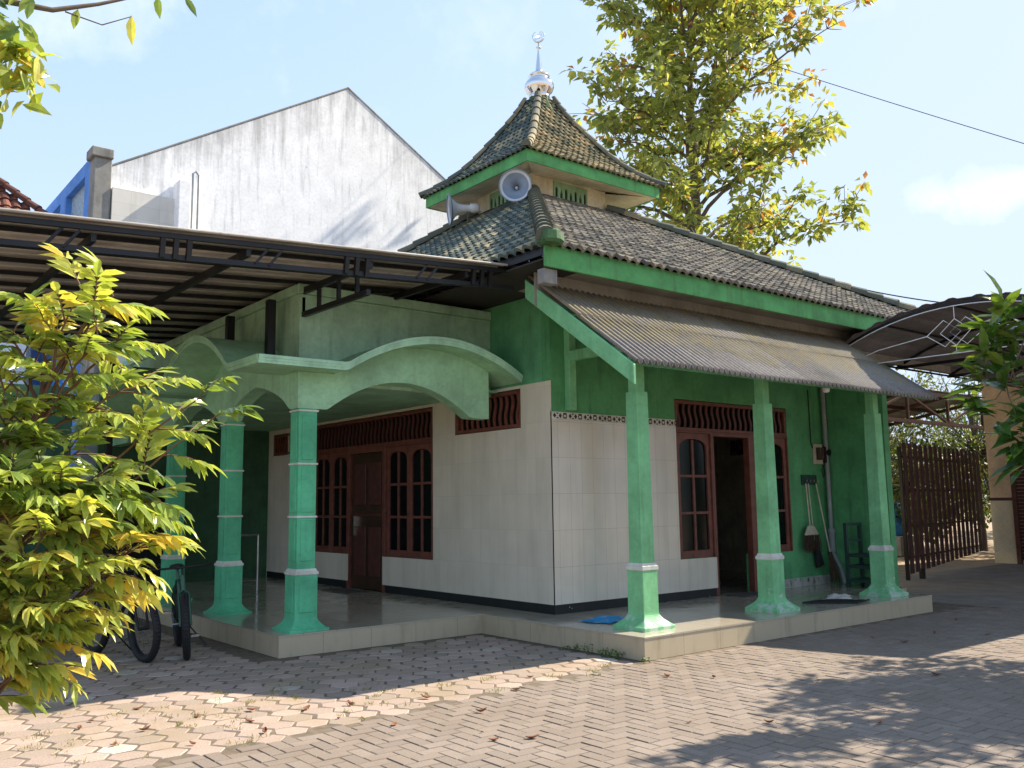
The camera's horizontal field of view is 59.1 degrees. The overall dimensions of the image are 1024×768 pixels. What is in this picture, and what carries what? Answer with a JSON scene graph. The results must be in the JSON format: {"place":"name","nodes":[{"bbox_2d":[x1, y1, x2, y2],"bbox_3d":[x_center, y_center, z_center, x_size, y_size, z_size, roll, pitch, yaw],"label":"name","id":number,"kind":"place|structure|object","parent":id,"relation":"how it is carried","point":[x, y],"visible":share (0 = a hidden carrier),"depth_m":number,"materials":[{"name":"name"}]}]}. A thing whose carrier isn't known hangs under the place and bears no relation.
{"place":"outdoors","nodes":[
{"label":"outdoors","id":0,"kind":"place"},
{"bbox_2d":[0,177,48,383],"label":"tiled house","id":1,"kind":"structure","parent":0,"point":[8,200],"depth_m":21.65,"materials":[{"name":"tile"}]},
{"bbox_2d":[107,479,165,585],"bbox_3d":[-6.653,2.626,15.984,1.080,1.889,0.315,5,-10,-38],"label":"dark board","id":2,"kind":"object","parent":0,"point":[149,554],"visible":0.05,"depth_m":16.01,"materials":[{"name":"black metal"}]},
{"bbox_2d":[106,87,458,574],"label":"gabled house","id":3,"kind":"structure","parent":0,"point":[347,166],"depth_m":22.89,"materials":[{"name":"white paint"}]},
{"bbox_2d":[2,662,610,765],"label":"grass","id":4,"kind":"structure","parent":0,"point":[353,689],"depth_m":7.06,"materials":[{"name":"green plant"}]},
{"bbox_2d":[0,591,1023,767],"bbox_3d":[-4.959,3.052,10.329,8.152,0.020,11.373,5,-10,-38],"label":"hexagon paving","id":5,"kind":"structure","parent":0,"point":[78,749],"depth_m":7.86,"materials":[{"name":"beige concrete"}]},
{"bbox_2d":[0,383,72,596],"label":"boundary wall","id":6,"kind":"structure","parent":5,"relation":"on","point":[55,420],"depth_m":17.19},
{"bbox_2d":[0,0,196,128],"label":"overhanging tree","id":7,"kind":"object","parent":5,"relation":"on","point":[13,47],"visible":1,"depth_m":3.74,"materials":[{"name":"green plant"}]},
{"bbox_2d":[81,564,160,662],"bbox_3d":[-4.298,2.489,9.851,1.762,0.983,0.672,-6,-5,37],"label":"bicycle","id":8,"kind":"object","parent":5,"relation":"on","point":[141,656],"visible":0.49,"depth_m":9.58,"materials":[{"name":"rubber"}]},
{"bbox_2d":[149,562,213,659],"bbox_3d":[-3.716,2.522,10.163,0.674,0.983,1.763,-2,-6,-25],"label":"bicycle","id":9,"kind":"object","parent":5,"relation":"on","point":[181,614],"visible":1,"depth_m":9.81,"materials":[{"name":"metal"}]},
{"bbox_2d":[0,207,519,607],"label":"carport","id":10,"kind":"object","parent":5,"relation":"on","point":[185,280],"visible":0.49,"depth_m":9.92,"materials":[{"name":"black metal"}]},
{"bbox_2d":[72,31,979,660],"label":"mosque","id":11,"kind":"structure","parent":5,"relation":"on","point":[600,409],"depth_m":12.30,"materials":[{"name":"paint"}]},
{"bbox_2d":[241,534,259,589],"bbox_3d":[-4.422,2.923,14.790,0.585,0.922,0.036,5,-10,-38],"label":"metal stand","id":12,"kind":"object","parent":11,"relation":"on","point":[257,572],"visible":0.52,"depth_m":14.93,"materials":[{"name":"silver metal"}]},
{"bbox_2d":[315,453,331,551],"bbox_3d":[-3.360,2.124,16.164,0.060,1.728,0.631,5,-10,-38],"label":"window","id":13,"kind":"structure","parent":11,"relation":"in","point":[323,469],"depth_m":16.16,"materials":[{"name":"red wood"}]},
{"bbox_2d":[330,452,346,553],"bbox_3d":[-2.964,2.053,15.673,0.060,1.728,0.633,5,-10,-38],"label":"window","id":14,"kind":"structure","parent":11,"relation":"in","point":[339,465],"depth_m":15.71,"materials":[{"name":"red wood"}]},
{"bbox_2d":[321,588,368,593],"bbox_3d":[-2.688,3.321,14.510,0.370,0.012,0.892,5,-10,-38],"label":"doormat","id":15,"kind":"object","parent":11,"relation":"on","point":[345,591],"visible":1,"depth_m":14.48,"materials":[{"name":"grey fabric"}]},
{"bbox_2d":[351,452,381,590],"bbox_3d":[-2.380,2.251,14.890,0.090,2.215,1.070,5,-10,-38],"label":"door","id":16,"kind":"structure","parent":11,"relation":"in","point":[367,468],"depth_m":14.89,"materials":[{"name":"brown wood"}]},
{"bbox_2d":[387,445,408,557],"bbox_3d":[-1.769,1.841,14.191,0.060,1.728,0.671,5,-10,-38],"label":"window","id":17,"kind":"structure","parent":11,"relation":"in","point":[397,461],"depth_m":14.20,"materials":[{"name":"red wood"}]},
{"bbox_2d":[409,443,431,559],"bbox_3d":[-1.349,1.767,13.669,0.060,1.728,0.673,5,-10,-38],"label":"window","id":18,"kind":"structure","parent":11,"relation":"in","point":[420,461],"depth_m":13.70,"materials":[{"name":"red wood"}]},
{"bbox_2d":[446,194,481,224],"bbox_3d":[-0.851,-3.072,16.201,0.624,0.641,0.550,1,-8,-11],"label":"loudspeaker","id":19,"kind":"object","parent":11,"relation":"attached to","point":[454,209],"visible":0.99,"depth_m":16.16,"materials":[{"name":"silver metal"}]},
{"bbox_2d":[499,169,531,202],"bbox_3d":[0.090,-3.199,15.181,0.550,0.641,0.624,-2,-8,7],"label":"loudspeaker","id":20,"kind":"object","parent":11,"relation":"attached to","point":[515,185],"visible":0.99,"depth_m":14.97,"materials":[{"name":"silver metal"}]},
{"bbox_2d":[580,615,624,623],"bbox_3d":[1.091,2.720,10.500,0.460,0.042,0.590,-6,-9,34],"label":"floor cloth","id":21,"kind":"object","parent":11,"relation":"on","point":[608,619],"visible":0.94,"depth_m":10.40,"materials":[{"name":"blue fabric"}]},
{"bbox_2d":[677,433,713,558],"bbox_3d":[2.611,1.601,13.022,0.731,1.778,0.060,5,-10,-38],"label":"window","id":22,"kind":"structure","parent":11,"relation":"in","point":[693,456],"depth_m":13.03,"materials":[{"name":"red wood"}]},
{"bbox_2d":[726,592,757,596],"bbox_3d":[3.438,3.051,13.107,0.668,0.012,0.300,5,-10,-38],"label":"doormat","id":23,"kind":"object","parent":11,"relation":"on","point":[748,594],"visible":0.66,"depth_m":13.03,"materials":[{"name":"grey fabric"}]},
{"bbox_2d":[753,437,790,551],"bbox_3d":[4.038,1.731,14.153,0.871,1.778,0.060,5,-10,-38],"label":"window","id":24,"kind":"structure","parent":11,"relation":"in","point":[779,443],"depth_m":14.34,"materials":[{"name":"red wood"}]},
{"bbox_2d":[801,475,817,484],"bbox_3d":[4.860,1.560,14.713,0.410,0.160,0.094,5,-10,-38],"label":"tool rack","id":25,"kind":"object","parent":11,"relation":"attached to","point":[809,479],"visible":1,"depth_m":14.71,"materials":[{"name":"black metal"}]},
{"bbox_2d":[803,484,821,552],"bbox_3d":[4.799,2.159,14.546,0.515,1.110,0.072,5,-10,-38],"label":"broom","id":26,"kind":"object","parent":25,"relation":"hanging from","point":[810,541],"visible":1,"depth_m":14.47,"materials":[{"name":"black plastic"}]},
{"bbox_2d":[808,484,823,567],"bbox_3d":[4.922,2.289,14.637,0.276,1.348,0.070,5,-10,-38],"label":"broom","id":27,"kind":"object","parent":25,"relation":"hanging from","point":[819,560],"visible":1,"depth_m":14.55,"materials":[{"name":"plastic"}]},
{"bbox_2d":[807,390,830,477],"bbox_3d":[5.108,0.824,14.989,0.411,1.454,0.137,5,-10,-38],"label":"meter box","id":28,"kind":"object","parent":11,"relation":"attached to","point":[820,453],"visible":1,"depth_m":14.91,"materials":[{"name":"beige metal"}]},
{"bbox_2d":[815,483,839,582],"bbox_3d":[5.145,2.417,14.673,0.320,1.601,0.139,1,-8,-15],"label":"mop","id":29,"kind":"object","parent":11,"relation":"on","point":[833,568],"visible":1,"depth_m":14.61},
{"bbox_2d":[820,388,845,583],"bbox_3d":[5.291,1.653,14.914,0.130,3.223,0.269,5,-10,-38],"label":"water pipe","id":30,"kind":"object","parent":11,"relation":"on","point":[831,534],"visible":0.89,"depth_m":14.91,"materials":[{"name":"grey plastic"}]},
{"bbox_2d":[802,599,869,603],"bbox_3d":[4.295,2.878,11.959,0.982,0.021,0.373,-1,-8,3],"label":"doormat","id":31,"kind":"object","parent":11,"relation":"on","point":[818,601],"visible":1,"depth_m":11.92,"materials":[{"name":"black fabric"}]},
{"bbox_2d":[825,593,851,598],"bbox_3d":[4.535,2.926,12.522,0.341,0.069,0.462,-4,-8,22],"label":"rag","id":32,"kind":"object","parent":11,"relation":"on","point":[839,596],"visible":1,"depth_m":12.41,"materials":[{"name":"white fabric"}]},
{"bbox_2d":[843,522,870,586],"bbox_3d":[5.514,2.656,14.061,0.450,0.986,0.470,5,-10,-38],"label":"ladder","id":33,"kind":"object","parent":11,"relation":"on","point":[862,579],"visible":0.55,"depth_m":14.11,"materials":[{"name":"green metal"}]},
{"bbox_2d":[867,290,937,302],"bbox_3d":[7.325,-1.607,16.506,0.022,1.022,2.894,3,-8,-24],"label":"power line","id":34,"kind":"object","parent":11,"relation":"attached to","point":[903,296],"visible":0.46,"depth_m":16.70,"materials":[{"name":"black metal"}]},
{"bbox_2d":[844,292,1023,387],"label":"arched canopy","id":35,"kind":"object","parent":11,"relation":"attached to","point":[936,323],"visible":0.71,"depth_m":14.76,"materials":[{"name":"metal"}]},
{"bbox_2d":[561,643,649,662],"bbox_3d":[0.939,2.796,9.464,0.222,0.122,1.250,5,-10,-38],"label":"weed plant","id":36,"kind":"object","parent":5,"relation":"on","point":[601,653],"visible":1,"depth_m":9.41,"materials":[{"name":"green plant"}]},
{"bbox_2d":[0,0,1023,500],"label":"sky","id":37,"kind":"structure","parent":0,"point":[945,206],"materials":[{"name":"blue"}]},
{"bbox_2d":[71,513,1007,591],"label":"ground","id":38,"kind":"structure","parent":0,"point":[981,559],"depth_m":23.46,"materials":[{"name":"beige soil"}]},
{"bbox_2d":[24,145,113,586],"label":"blue house","id":39,"kind":"structure","parent":38,"relation":"on","point":[85,191],"depth_m":19.88,"materials":[{"name":"blue paint"}]},
{"bbox_2d":[561,0,877,266],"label":"broadleaf tree","id":40,"kind":"object","parent":38,"relation":"on","point":[670,74],"visible":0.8,"depth_m":24.55,"materials":[{"name":"green plant"}]},
{"bbox_2d":[894,502,914,555],"bbox_3d":[10.781,4.075,25.456,0.700,1.480,0.700,5,-10,-38],"label":"water drum","id":41,"kind":"object","parent":38,"relation":"on","point":[899,538],"visible":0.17,"depth_m":25.16,"materials":[{"name":"blue plastic"}]},
{"bbox_2d":[893,490,959,543],"bbox_3d":[12.976,4.238,28.997,2.822,2.038,2.847,5,-10,-38],"label":"garden tree","id":42,"kind":"object","parent":38,"relation":"on","point":[933,525],"visible":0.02,"depth_m":28.65,"materials":[{"name":"green plant"}]},
{"bbox_2d":[889,370,975,508],"bbox_3d":[13.020,2.036,31.396,5.705,7.020,5.980,5,-10,-38],"label":"garden tree","id":43,"kind":"object","parent":38,"relation":"on","point":[896,431],"visible":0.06,"depth_m":30.64,"materials":[{"name":"green plant"}]},
{"bbox_2d":[886,389,984,429],"bbox_3d":[8.958,2.474,23.744,6.000,4.256,4.331,5,-10,-38],"label":"lean to roof","id":44,"kind":"object","parent":38,"relation":"on","point":[900,410],"visible":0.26,"depth_m":23.50,"materials":[{"name":"metal"}]},
{"bbox_2d":[889,408,985,553],"bbox_3d":[11.464,2.564,26.006,3.850,4.608,3.869,5,-10,-38],"label":"garden tree","id":45,"kind":"object","parent":38,"relation":"on","point":[895,480],"visible":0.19,"depth_m":25.39,"materials":[{"name":"green plant"}]},
{"bbox_2d":[890,369,991,550],"bbox_3d":[13.999,1.706,27.173,4.946,6.542,5.036,5,-10,-38],"label":"garden tree","id":46,"kind":"object","parent":38,"relation":"on","point":[974,432],"visible":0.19,"depth_m":26.94,"materials":[{"name":"green plant"}]},
{"bbox_2d":[910,426,989,528],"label":"trees","id":47,"kind":"object","parent":38,"relation":"on","point":[965,479],"depth_m":41.18,"materials":[{"name":"green plant"}]},
{"bbox_2d":[933,382,989,513],"bbox_3d":[17.188,1.988,30.435,5.793,6.748,5.926,5,-10,-38],"label":"garden tree","id":48,"kind":"object","parent":38,"relation":"on","point":[967,436],"visible":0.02,"depth_m":30.99,"materials":[{"name":"green plant"}]},
{"bbox_2d":[982,383,1023,563],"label":"neighbour house","id":49,"kind":"structure","parent":38,"relation":"on","point":[1006,499],"depth_m":21.90,"materials":[{"name":"beige paint"}]},
{"bbox_2d":[1015,456,1023,559],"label":"door","id":50,"kind":"structure","parent":49,"relation":"in","point":[1019,480],"depth_m":21.57,"materials":[{"name":"red wood"}]},
{"bbox_2d":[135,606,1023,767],"bbox_3d":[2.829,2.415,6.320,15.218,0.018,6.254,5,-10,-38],"label":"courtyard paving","id":51,"kind":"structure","parent":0,"point":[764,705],"depth_m":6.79,"materials":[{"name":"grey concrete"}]},
{"bbox_2d":[0,243,264,717],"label":"leafy shrub","id":52,"kind":"object","parent":51,"relation":"on","point":[63,504],"visible":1,"depth_m":3.06,"materials":[{"name":"green plant"}]},
{"bbox_2d":[943,271,1023,485],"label":"shade tree","id":53,"kind":"object","parent":51,"relation":"on","point":[998,367],"visible":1,"depth_m":7.58,"materials":[{"name":"green plant"}]},
{"bbox_2d":[581,0,1023,143],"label":"power line","id":54,"kind":"object","parent":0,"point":[864,94],"visible":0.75,"depth_m":20.78,"materials":[{"name":"black metal"}]},
{"bbox_2d":[899,564,1023,608],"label":"driveway","id":55,"kind":"structure","parent":0,"point":[1000,586],"depth_m":16.38,"materials":[{"name":"concrete"}]},
{"bbox_2d":[897,443,985,580],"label":"gate","id":56,"kind":"structure","parent":55,"relation":"on","point":[906,511],"depth_m":19.18,"materials":[{"name":"brown wood"}]}
]}

